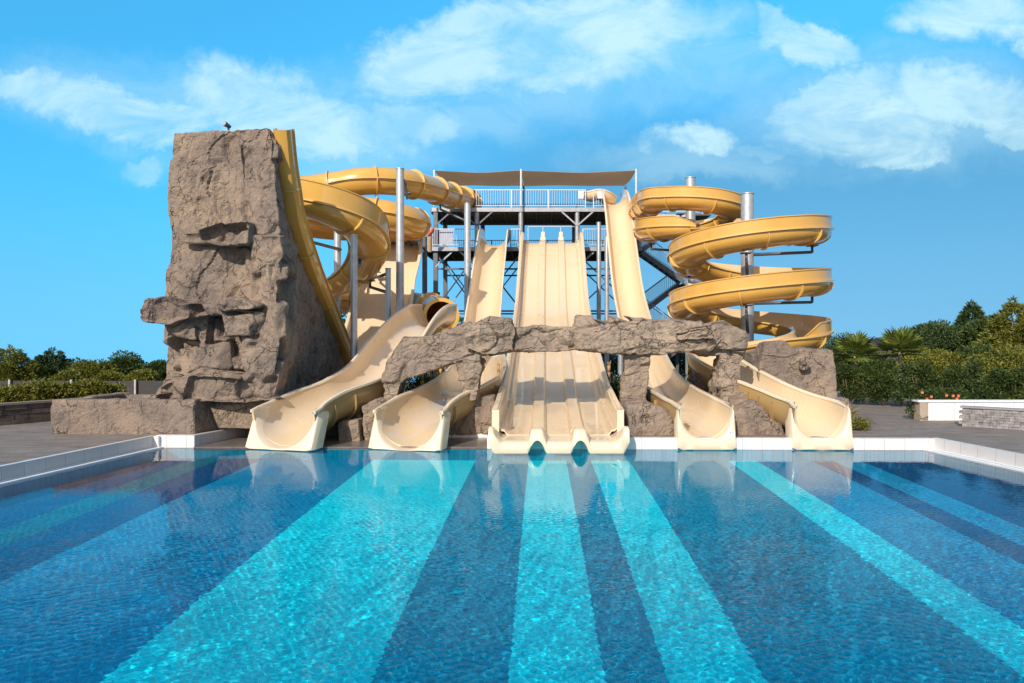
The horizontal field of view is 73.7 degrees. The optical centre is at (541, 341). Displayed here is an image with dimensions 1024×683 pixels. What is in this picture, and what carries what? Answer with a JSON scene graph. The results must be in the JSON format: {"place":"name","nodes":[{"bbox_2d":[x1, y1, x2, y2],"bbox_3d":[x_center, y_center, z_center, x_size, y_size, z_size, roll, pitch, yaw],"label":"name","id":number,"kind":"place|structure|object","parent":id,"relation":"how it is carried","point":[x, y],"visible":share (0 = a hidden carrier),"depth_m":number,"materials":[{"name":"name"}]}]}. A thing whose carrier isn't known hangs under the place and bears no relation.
{"place":"outdoors","nodes":[
{"label":"outdoors","id":0,"kind":"place"},
{"bbox_2d":[0,448,1023,682],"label":"water","id":1,"kind":"structure","parent":0,"point":[246,565],"depth_m":8.12,"materials":[{"name":"blue liquid"}]},
{"bbox_2d":[0,389,1023,464],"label":"deck","id":2,"kind":"structure","parent":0,"point":[22,442],"depth_m":17.55,"materials":[{"name":"concrete"}]},
{"bbox_2d":[0,344,47,380],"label":"leafy tree","id":3,"kind":"object","parent":2,"relation":"on","point":[8,369],"visible":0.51,"depth_m":30.75,"materials":[{"name":"green plant"}]},
{"bbox_2d":[7,364,56,379],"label":"leafy tree","id":4,"kind":"object","parent":2,"relation":"on","point":[48,372],"visible":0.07,"depth_m":31.92,"materials":[{"name":"green plant"}]},
{"bbox_2d":[0,398,71,425],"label":"garden wall","id":5,"kind":"structure","parent":2,"relation":"on","point":[21,412],"depth_m":19.87,"materials":[{"name":"stone"}]},
{"bbox_2d":[30,347,74,377],"bbox_3d":[-23.711,1.488,33.130,2.942,2.505,2.815,0,0,-41],"label":"leafy tree","id":6,"kind":"object","parent":2,"relation":"on","point":[58,361],"visible":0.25,"depth_m":32.76,"materials":[{"name":"green plant"}]},
{"bbox_2d":[46,368,88,380],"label":"leafy tree","id":7,"kind":"object","parent":2,"relation":"on","point":[65,375],"visible":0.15,"depth_m":31.33,"materials":[{"name":"green plant"}]},
{"bbox_2d":[0,380,162,394],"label":"fence","id":8,"kind":"object","parent":2,"relation":"on","point":[142,387],"visible":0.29,"depth_m":28.59,"materials":[{"name":"grey metal"}]},
{"bbox_2d":[68,358,122,379],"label":"leafy tree","id":9,"kind":"object","parent":2,"relation":"on","point":[93,369],"visible":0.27,"depth_m":32.46,"materials":[{"name":"green plant"}]},
{"bbox_2d":[91,370,125,380],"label":"leafy tree","id":10,"kind":"object","parent":2,"relation":"on","point":[107,375],"visible":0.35,"depth_m":31.58,"materials":[{"name":"green plant"}]},
{"bbox_2d":[51,392,224,433],"bbox_3d":[-10.548,1.978,18.998,4.306,1.010,2.854,0,0,0],"label":"rock planter","id":11,"kind":"object","parent":2,"relation":"on","point":[120,413],"visible":0.71,"depth_m":17.61,"materials":[{"name":"brown stone"}]},
{"bbox_2d":[122,368,161,380],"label":"leafy tree","id":12,"kind":"object","parent":2,"relation":"on","point":[145,374],"visible":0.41,"depth_m":31.64,"materials":[{"name":"green plant"}]},
{"bbox_2d":[140,128,345,429],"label":"rock tower","id":13,"kind":"structure","parent":2,"relation":"on","point":[237,310],"depth_m":18.45,"materials":[{"name":"stone"}]},
{"bbox_2d":[222,121,230,130],"bbox_3d":[-8.690,-5.918,18.877,0.149,0.314,0.232,0,0,29],"label":"spotlight","id":14,"kind":"object","parent":13,"relation":"on","point":[226,124],"visible":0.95,"depth_m":18.82,"materials":[{"name":"metal"}]},
{"bbox_2d":[273,128,350,364],"bbox_3d":[-7.162,-2.177,22.605,0.661,7.439,8.202,0,0,0],"label":"speed slide","id":15,"kind":"object","parent":13,"relation":"attached to","point":[296,213],"visible":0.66,"depth_m":20.27,"materials":[{"name":"yellow plastic"}]},
{"bbox_2d":[314,231,341,313],"bbox_3d":[-8.575,-0.993,25.424,0.511,6.865,4.724,0,0,10],"label":"support pole","id":16,"kind":"object","parent":2,"relation":"on","point":[336,248],"visible":0.13,"depth_m":27.37,"materials":[{"name":"metal"}]},
{"bbox_2d":[194,425,486,448],"bbox_3d":[-4.974,2.632,18.320,7.628,0.495,2.140,0,0,0],"label":"wet shelf","id":17,"kind":"object","parent":2,"relation":"on","point":[331,439],"visible":0.25,"depth_m":17.80,"materials":[{"name":"stone"}]},
{"bbox_2d":[245,304,456,451],"bbox_3d":[-4.911,0.631,21.516,2.360,4.138,9.890,0,0,17],"label":"body slide","id":18,"kind":"object","parent":17,"relation":"on","point":[304,418],"visible":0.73,"depth_m":18.86,"materials":[{"name":"white plastic"}]},
{"bbox_2d":[334,410,364,440],"bbox_3d":[-5.314,2.272,18.899,1.014,0.958,1.443,0,0,0],"label":"boulder","id":19,"kind":"object","parent":2,"relation":"on","point":[351,429],"visible":0.47,"depth_m":18.21,"materials":[{"name":"stone"}]},
{"bbox_2d":[350,234,365,359],"bbox_3d":[-6.133,-0.492,22.701,0.386,5.864,2.000,0,0,-8],"label":"support pole","id":20,"kind":"object","parent":2,"relation":"on","point":[354,263],"visible":0.66,"depth_m":21.81,"materials":[{"name":"metal"}]},
{"bbox_2d":[362,397,390,439],"bbox_3d":[-4.466,2.274,18.881,0.804,1.498,1.109,0,0,0],"label":"boulder","id":21,"kind":"object","parent":2,"relation":"on","point":[368,415],"visible":0.42,"depth_m":18.37,"materials":[{"name":"stone"}]},
{"bbox_2d":[369,268,390,320],"bbox_3d":[-6.578,-0.260,26.976,0.927,5.400,4.342,0,0,-20],"label":"support pole","id":22,"kind":"object","parent":2,"relation":"on","point":[387,275],"visible":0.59,"depth_m":25.12,"materials":[{"name":"metal"}]},
{"bbox_2d":[345,238,422,351],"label":"water slide","id":23,"kind":"object","parent":2,"relation":"on","point":[370,312],"visible":0.28,"depth_m":28.65,"materials":[{"name":"beige plastic"}]},
{"bbox_2d":[396,167,410,392],"bbox_3d":[-5.922,-2.210,29.149,0.565,9.300,5.119,0,0,-9],"label":"support pole","id":24,"kind":"object","parent":2,"relation":"on","point":[401,184],"visible":0.71,"depth_m":26.77,"materials":[{"name":"metal"}]},
{"bbox_2d":[408,236,427,381],"bbox_3d":[-5.765,-1.318,31.623,0.452,7.515,3.218,0,0,5],"label":"support pole","id":25,"kind":"object","parent":2,"relation":"on","point":[424,266],"visible":0.41,"depth_m":32.89,"materials":[{"name":"metal"}]},
{"bbox_2d":[405,375,432,391],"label":"shrub","id":26,"kind":"object","parent":2,"relation":"on","point":[416,383],"visible":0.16,"depth_m":25.88,"materials":[{"name":"green plant"}]},
{"bbox_2d":[420,374,423,385],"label":"support pole","id":27,"kind":"object","parent":2,"relation":"on","point":[421,379],"visible":0.16,"depth_m":22.35,"materials":[{"name":"metal"}]},
{"bbox_2d":[446,394,495,434],"bbox_3d":[-1.933,2.053,19.369,1.444,1.151,1.134,0,0,0],"label":"boulder","id":28,"kind":"object","parent":2,"relation":"on","point":[477,419],"visible":0.55,"depth_m":18.84,"materials":[{"name":"stone"}]},
{"bbox_2d":[497,361,499,393],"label":"support pole","id":29,"kind":"object","parent":2,"relation":"on","point":[498,368],"visible":0.41,"depth_m":23.96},
{"bbox_2d":[0,428,1023,485],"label":"pool rim","id":30,"kind":"object","parent":2,"relation":"on","point":[27,468],"visible":0.48,"depth_m":16.79,"materials":[{"name":"white tile"}]},
{"bbox_2d":[488,226,629,453],"bbox_3d":[0.481,-1.883,27.411,3.522,9.165,21.982,0,0,0],"label":"multilane slide","id":31,"kind":"object","parent":2,"relation":"on","point":[563,402],"visible":0.84,"depth_m":22.62,"materials":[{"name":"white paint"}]},
{"bbox_2d":[381,315,747,405],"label":"rock bridge","id":32,"kind":"structure","parent":2,"relation":"on","point":[636,343],"depth_m":18.48,"materials":[{"name":"stone"}]},
{"bbox_2d":[610,376,619,401],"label":"shrub","id":33,"kind":"object","parent":2,"relation":"on","point":[616,389],"visible":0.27,"depth_m":23.82,"materials":[{"name":"green plant"}]},
{"bbox_2d":[611,372,620,386],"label":"shrub","id":34,"kind":"object","parent":2,"relation":"on","point":[618,376],"visible":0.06,"depth_m":26.03,"materials":[{"name":"green plant"}]},
{"bbox_2d":[618,354,622,381],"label":"support pole","id":35,"kind":"object","parent":2,"relation":"on","point":[620,364],"visible":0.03,"depth_m":29.89,"materials":[{"name":"metal"}]},
{"bbox_2d":[622,398,673,434],"bbox_3d":[2.827,2.101,18.369,1.313,1.150,1.590,0,0,0],"label":"boulder","id":36,"kind":"object","parent":2,"relation":"on","point":[643,416],"visible":0.64,"depth_m":17.61,"materials":[{"name":"brown stone"}]},
{"bbox_2d":[583,189,736,449],"bbox_3d":[3.570,-2.980,28.543,2.553,11.360,23.316,0,0,0],"label":"body slide","id":37,"kind":"object","parent":2,"relation":"on","point":[694,411],"visible":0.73,"depth_m":23.66,"materials":[{"name":"white plastic"}]},
{"bbox_2d":[687,362,690,382],"bbox_3d":[4.757,1.551,22.000,0.104,1.778,0.100,0,0,40],"label":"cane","id":38,"kind":"object","parent":2,"relation":"on","point":[689,372],"visible":0.28,"depth_m":21.96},
{"bbox_2d":[647,176,734,379],"bbox_3d":[6.931,-2.680,32.314,3.850,10.239,3.183,0,0,-20],"label":"support pole","id":39,"kind":"object","parent":2,"relation":"on","point":[690,181],"visible":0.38,"depth_m":32.29,"materials":[{"name":"metal"}]},
{"bbox_2d":[689,372,708,392],"bbox_3d":[4.936,1.583,21.012,0.706,1.504,1.057,0,0,0],"label":"boulder","id":40,"kind":"object","parent":2,"relation":"on","point":[695,379],"visible":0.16,"depth_m":20.51,"materials":[{"name":"stone"}]},
{"bbox_2d":[684,192,818,341],"bbox_3d":[8.129,-1.596,25.838,4.500,8.071,3.778,0,0,-38],"label":"support pole","id":41,"kind":"object","parent":2,"relation":"on","point":[747,263],"visible":0.51,"depth_m":25.77,"materials":[{"name":"metal"}]},
{"bbox_2d":[628,186,833,356],"bbox_3d":[7.625,-3.264,30.615,6.530,7.967,15.984,0,0,0],"label":"spiral slide","id":42,"kind":"object","parent":41,"relation":"on","point":[694,247],"visible":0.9,"depth_m":24.63,"materials":[{"name":"yellow plastic"}]},
{"bbox_2d":[728,392,783,434],"bbox_3d":[5.654,2.018,18.479,1.387,1.368,1.648,0,0,0],"label":"boulder","id":43,"kind":"object","parent":2,"relation":"on","point":[752,417],"visible":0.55,"depth_m":17.71,"materials":[{"name":"stone"}]},
{"bbox_2d":[685,352,853,450],"bbox_3d":[5.995,1.262,20.222,2.536,2.876,7.217,0,0,-9],"label":"body slide","id":44,"kind":"object","parent":2,"relation":"on","point":[800,416],"visible":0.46,"depth_m":17.85,"materials":[{"name":"beige plastic"}]},
{"bbox_2d":[744,340,852,416],"bbox_3d":[7.505,1.123,20.258,2.421,2.323,2.779,0,0,0],"label":"rock mound","id":45,"kind":"object","parent":2,"relation":"on","point":[811,370],"visible":0.48,"depth_m":19.80,"materials":[{"name":"stone"}]},
{"bbox_2d":[836,361,865,402],"bbox_3d":[11.839,1.584,26.118,1.017,1.761,1.064,0,0,-40],"label":"hedge shrub","id":46,"kind":"object","parent":2,"relation":"on","point":[847,390],"visible":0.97,"depth_m":26.07,"materials":[{"name":"green plant"}]},
{"bbox_2d":[835,395,868,413],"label":"spiky plant","id":47,"kind":"object","parent":2,"relation":"on","point":[856,408],"visible":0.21,"depth_m":19.07,"materials":[{"name":"green plant"}]},
{"bbox_2d":[829,330,886,401],"bbox_3d":[12.682,0.964,27.475,2.289,2.951,2.323,0,0,0],"label":"fan palm","id":48,"kind":"object","parent":2,"relation":"on","point":[858,343],"visible":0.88,"depth_m":27.20,"materials":[{"name":"green plant"}]},
{"bbox_2d":[852,416,875,430],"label":"shrub","id":49,"kind":"object","parent":2,"relation":"on","point":[857,424],"visible":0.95,"depth_m":18.51,"materials":[{"name":"green plant"}]},
{"bbox_2d":[849,359,884,404],"bbox_3d":[12.429,1.532,25.964,1.349,1.863,0.983,0,0,0],"label":"hedge shrub","id":50,"kind":"object","parent":2,"relation":"on","point":[864,373],"visible":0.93,"depth_m":25.85,"materials":[{"name":"green plant"}]},
{"bbox_2d":[844,352,895,381],"bbox_3d":[16.096,1.526,32.956,2.869,2.153,3.351,0,0,0],"label":"bush","id":51,"kind":"object","parent":2,"relation":"on","point":[889,364],"visible":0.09,"depth_m":32.20,"materials":[{"name":"green plant"}]},
{"bbox_2d":[866,373,894,405],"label":"hedge shrub","id":52,"kind":"object","parent":2,"relation":"on","point":[883,386],"visible":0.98,"depth_m":25.62,"materials":[{"name":"green plant"}]},
{"bbox_2d":[869,325,930,379],"bbox_3d":[14.160,0.866,27.017,2.327,3.148,2.455,0,0,0],"label":"fan palm","id":53,"kind":"object","parent":2,"relation":"on","point":[901,339],"visible":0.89,"depth_m":26.69,"materials":[{"name":"green plant"}]},
{"bbox_2d":[888,362,915,406],"bbox_3d":[13.345,1.607,25.316,1.126,1.715,0.820,0,0,-27],"label":"hedge shrub","id":54,"kind":"object","parent":2,"relation":"on","point":[900,385],"visible":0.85,"depth_m":25.21,"materials":[{"name":"green plant"}]},
{"bbox_2d":[904,396,917,417],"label":"shrub","id":55,"kind":"object","parent":2,"relation":"on","point":[911,405],"visible":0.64,"depth_m":21.22,"materials":[{"name":"green plant"}]},
{"bbox_2d":[886,347,940,385],"bbox_3d":[16.845,1.295,30.893,2.684,2.604,3.005,0,0,0],"label":"leafy tree","id":56,"kind":"object","parent":2,"relation":"on","point":[912,359],"visible":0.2,"depth_m":30.28,"materials":[{"name":"green plant"}]},
{"bbox_2d":[903,360,937,399],"bbox_3d":[13.855,1.552,24.881,1.104,1.823,1.016,0,0,-31],"label":"hedge shrub","id":57,"kind":"object","parent":2,"relation":"on","point":[920,383],"visible":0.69,"depth_m":24.79,"materials":[{"name":"green plant"}]},
{"bbox_2d":[914,384,945,399],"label":"flower bush","id":58,"kind":"object","parent":2,"relation":"on","point":[927,395],"visible":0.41,"depth_m":21.96,"materials":[{"name":"green plant"}]},
{"bbox_2d":[925,368,954,399],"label":"hedge shrub","id":59,"kind":"object","parent":2,"relation":"on","point":[937,382],"visible":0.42,"depth_m":24.66,"materials":[{"name":"green plant"}]},
{"bbox_2d":[918,348,967,389],"bbox_3d":[17.828,1.421,30.078,3.015,2.366,2.623,0,0,0],"label":"leafy tree","id":60,"kind":"object","parent":2,"relation":"on","point":[941,360],"visible":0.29,"depth_m":29.69,"materials":[{"name":"green plant"}]},
{"bbox_2d":[939,384,967,399],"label":"flower bush","id":61,"kind":"object","parent":2,"relation":"on","point":[952,393],"visible":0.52,"depth_m":21.93,"materials":[{"name":"green plant"}]},
{"bbox_2d":[939,363,974,399],"bbox_3d":[14.956,1.615,24.593,1.272,1.697,1.036,0,0,0],"label":"hedge shrub","id":62,"kind":"object","parent":2,"relation":"on","point":[955,377],"visible":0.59,"depth_m":24.41,"materials":[{"name":"green plant"}]},
{"bbox_2d":[961,357,988,399],"bbox_3d":[15.562,1.503,24.380,1.003,1.921,0.965,0,0,0],"label":"hedge shrub","id":63,"kind":"object","parent":2,"relation":"on","point":[975,392],"visible":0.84,"depth_m":24.22,"materials":[{"name":"green plant"}]},
{"bbox_2d":[947,340,1004,389],"bbox_3d":[19.100,1.262,29.773,3.737,2.666,2.950,0,0,0],"label":"leafy tree","id":64,"kind":"object","parent":2,"relation":"on","point":[970,351],"visible":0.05,"depth_m":29.86,"materials":[{"name":"green plant"}]},
{"bbox_2d":[957,315,1015,343],"bbox_3d":[22.077,0.624,33.070,3.432,3.863,3.117,0,0,0],"label":"leafy tree","id":65,"kind":"object","parent":2,"relation":"on","point":[977,327],"visible":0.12,"depth_m":32.92,"materials":[{"name":"green plant"}]},
{"bbox_2d":[960,341,1023,399],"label":"leafy tree","id":66,"kind":"object","parent":2,"relation":"on","point":[1015,357],"visible":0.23,"depth_m":27.85,"materials":[{"name":"green plant"}]},
{"bbox_2d":[964,296,1023,356],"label":"leafy tree","id":67,"kind":"object","parent":2,"relation":"on","point":[996,331],"visible":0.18,"depth_m":30.69,"materials":[{"name":"green plant"}]},
{"bbox_2d":[978,367,1014,399],"bbox_3d":[16.130,1.671,24.179,1.099,1.588,1.062,0,0,-32],"label":"hedge shrub","id":68,"kind":"object","parent":2,"relation":"on","point":[997,378],"visible":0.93,"depth_m":24.02,"materials":[{"name":"green plant"}]},
{"bbox_2d":[1006,363,1023,399],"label":"hedge shrub","id":69,"kind":"object","parent":2,"relation":"on","point":[1018,376],"visible":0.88,"depth_m":23.90,"materials":[{"name":"green plant"}]},
{"bbox_2d":[0,0,1023,380],"label":"sky","id":70,"kind":"structure","parent":0,"point":[901,122],"materials":[{"name":"blue"}]},
{"bbox_2d":[607,361,610,384],"bbox_3d":[2.272,1.533,23.000,0.118,1.814,0.113,0,0,40],"label":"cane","id":71,"kind":"object","parent":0,"point":[609,371],"visible":0.48,"depth_m":22.98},
{"bbox_2d":[912,400,1023,420],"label":"white wall","id":72,"kind":"structure","parent":0,"point":[936,410],"depth_m":20.82,"materials":[{"name":"paint"}]},
{"bbox_2d":[959,405,1023,429],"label":"stone wall","id":73,"kind":"structure","parent":0,"point":[992,417],"depth_m":19.04,"materials":[{"name":"grey stone"}]},
{"bbox_3d":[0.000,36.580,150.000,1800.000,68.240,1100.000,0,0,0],"label":"ground","id":74,"kind":"structure","parent":0,"visible":0},
{"bbox_2d":[61,357,89,369],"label":"leafy tree","id":75,"kind":"object","parent":74,"relation":"on","point":[73,359],"visible":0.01,"depth_m":34.11,"materials":[{"name":"green plant"}]},
{"bbox_2d":[106,350,150,375],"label":"leafy tree","id":76,"kind":"object","parent":74,"relation":"on","point":[126,364],"visible":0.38,"depth_m":33.32,"materials":[{"name":"green plant"}]},
{"bbox_2d":[137,359,166,380],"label":"leafy tree","id":77,"kind":"object","parent":74,"relation":"on","point":[158,366],"visible":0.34,"depth_m":33.67,"materials":[{"name":"green plant"}]},
{"bbox_2d":[442,317,463,372],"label":"leafy tree","id":78,"kind":"object","parent":74,"relation":"on","point":[461,320],"visible":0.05,"depth_m":45.74,"materials":[{"name":"green plant"}]},
{"bbox_2d":[437,203,470,315],"bbox_3d":[-4.435,-2.310,34.507,2.404,9.500,0.595,0,0,34],"label":"support pole","id":79,"kind":"object","parent":74,"relation":"on","point":[466,219],"visible":0.62,"depth_m":33.86,"materials":[{"name":"metal"}]},
{"bbox_2d":[426,189,643,376],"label":"slide tower","id":80,"kind":"structure","parent":74,"relation":"on","point":[521,218],"depth_m":38.19,"materials":[{"name":"metal"}]},
{"bbox_2d":[300,165,482,332],"bbox_3d":[-7.727,-4.533,30.704,8.979,8.474,18.138,0,0,0],"label":"tube slide","id":81,"kind":"object","parent":80,"relation":"on","point":[337,202],"visible":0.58,"depth_m":27.89,"materials":[{"name":"yellow plastic"}]},
{"bbox_2d":[427,228,433,251],"bbox_3d":[-5.959,-5.471,36.800,0.370,1.303,0.260,0,0,0],"label":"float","id":82,"kind":"object","parent":80,"relation":"attached to","point":[430,232],"visible":0.97,"depth_m":36.71,"materials":[{"name":"plastic"}]},
{"bbox_2d":[368,228,511,451],"bbox_3d":[-2.744,-1.790,27.858,3.211,9.018,22.310,0,0,0],"label":"body slide","id":83,"kind":"object","parent":80,"relation":"on","point":[425,417],"visible":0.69,"depth_m":19.56,"materials":[{"name":"white plastic"}]},
{"bbox_2d":[433,169,636,207],"bbox_3d":[-0.300,-8.635,40.300,11.320,2.370,5.520,0,0,0],"label":"shade canopy","id":84,"kind":"object","parent":80,"relation":"on","point":[550,178],"visible":0.89,"depth_m":39.21,"materials":[{"name":"fabric"}]},
{"bbox_2d":[596,222,600,324],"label":"support pole","id":85,"kind":"object","parent":74,"relation":"on","point":[598,270],"visible":0.57,"depth_m":35.89,"materials":[{"name":"metal"}]},
{"bbox_2d":[604,236,608,373],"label":"support pole","id":86,"kind":"object","parent":74,"relation":"on","point":[606,289],"visible":0.45,"depth_m":35.19,"materials":[{"name":"metal"}]},
{"bbox_2d":[601,353,617,381],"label":"leafy tree","id":87,"kind":"object","parent":74,"relation":"on","point":[614,366],"visible":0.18,"depth_m":44.29,"materials":[{"name":"green plant"}]},
{"bbox_2d":[639,210,710,372],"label":"staircase","id":88,"kind":"structure","parent":74,"relation":"on","point":[675,277],"depth_m":40.77,"materials":[{"name":"metal"}]},
{"bbox_2d":[670,353,684,377],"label":"leafy tree","id":89,"kind":"object","parent":74,"relation":"on","point":[681,365],"visible":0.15,"depth_m":43.20,"materials":[{"name":"green plant"}]},
{"bbox_2d":[819,332,852,356],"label":"leafy tree","id":90,"kind":"object","parent":74,"relation":"on","point":[828,343],"visible":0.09,"depth_m":40.56,"materials":[{"name":"green plant"}]},
{"bbox_2d":[834,349,863,390],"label":"leafy tree","id":91,"kind":"object","parent":74,"relation":"on","point":[839,380],"visible":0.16,"depth_m":33.44,"materials":[{"name":"green plant"}]},
{"bbox_2d":[869,337,897,360],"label":"building","id":92,"kind":"structure","parent":74,"relation":"on","point":[876,340],"depth_m":50.41,"materials":[{"name":"grey"}]},
{"bbox_2d":[891,319,962,365],"bbox_3d":[19.335,0.666,33.748,3.288,3.622,3.461,0,0,0],"label":"leafy tree","id":93,"kind":"object","parent":74,"relation":"on","point":[941,334],"visible":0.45,"depth_m":33.23,"materials":[{"name":"green plant"}]},
{"bbox_2d":[949,326,973,351],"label":"leafy tree","id":94,"kind":"object","parent":74,"relation":"on","point":[962,342],"visible":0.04,"depth_m":33.87,"materials":[{"name":"green plant"}]},
{"bbox_2d":[953,298,985,331],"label":"conifer","id":95,"kind":"object","parent":74,"relation":"on","point":[973,309],"visible":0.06,"depth_m":35.79,"materials":[{"name":"green plant"}]},
{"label":"soil","id":96,"kind":"structure","parent":0,"visible":0},
{"bbox_2d":[0,384,22,402],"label":"broadleaf bush","id":97,"kind":"object","parent":96,"relation":"on","point":[7,394],"visible":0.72,"depth_m":21.08,"materials":[{"name":"green plant"}]},
{"bbox_2d":[4,381,35,402],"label":"broadleaf bush","id":98,"kind":"object","parent":96,"relation":"on","point":[20,389],"visible":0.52,"depth_m":21.38,"materials":[{"name":"green plant"}]},
{"bbox_2d":[25,377,61,400],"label":"broadleaf bush","id":99,"kind":"object","parent":96,"relation":"on","point":[42,385],"visible":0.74,"depth_m":21.59,"materials":[{"name":"green plant"}]},
{"bbox_2d":[39,382,73,399],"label":"broadleaf bush","id":100,"kind":"object","parent":96,"relation":"on","point":[60,391],"visible":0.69,"depth_m":21.85,"materials":[{"name":"green plant"}]},
{"bbox_2d":[60,379,96,398],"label":"broadleaf bush","id":101,"kind":"object","parent":96,"relation":"on","point":[74,388],"visible":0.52,"depth_m":22.15,"materials":[{"name":"green plant"}]},
{"bbox_2d":[73,378,113,396],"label":"broadleaf bush","id":102,"kind":"object","parent":96,"relation":"on","point":[101,386],"visible":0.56,"depth_m":22.45,"materials":[{"name":"green plant"}]},
{"bbox_2d":[103,381,127,392],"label":"broadleaf bush","id":103,"kind":"object","parent":96,"relation":"on","point":[117,387],"visible":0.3,"depth_m":22.91,"materials":[{"name":"green plant"}]},
{"label":"pool floor","id":104,"kind":"structure","parent":0,"visible":0},
{"bbox_2d":[3,447,1020,481],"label":"pool wall","id":105,"kind":"structure","parent":104,"relation":"on","point":[154,447],"depth_m":14.96,"materials":[{"name":"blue tile"}]}
]}

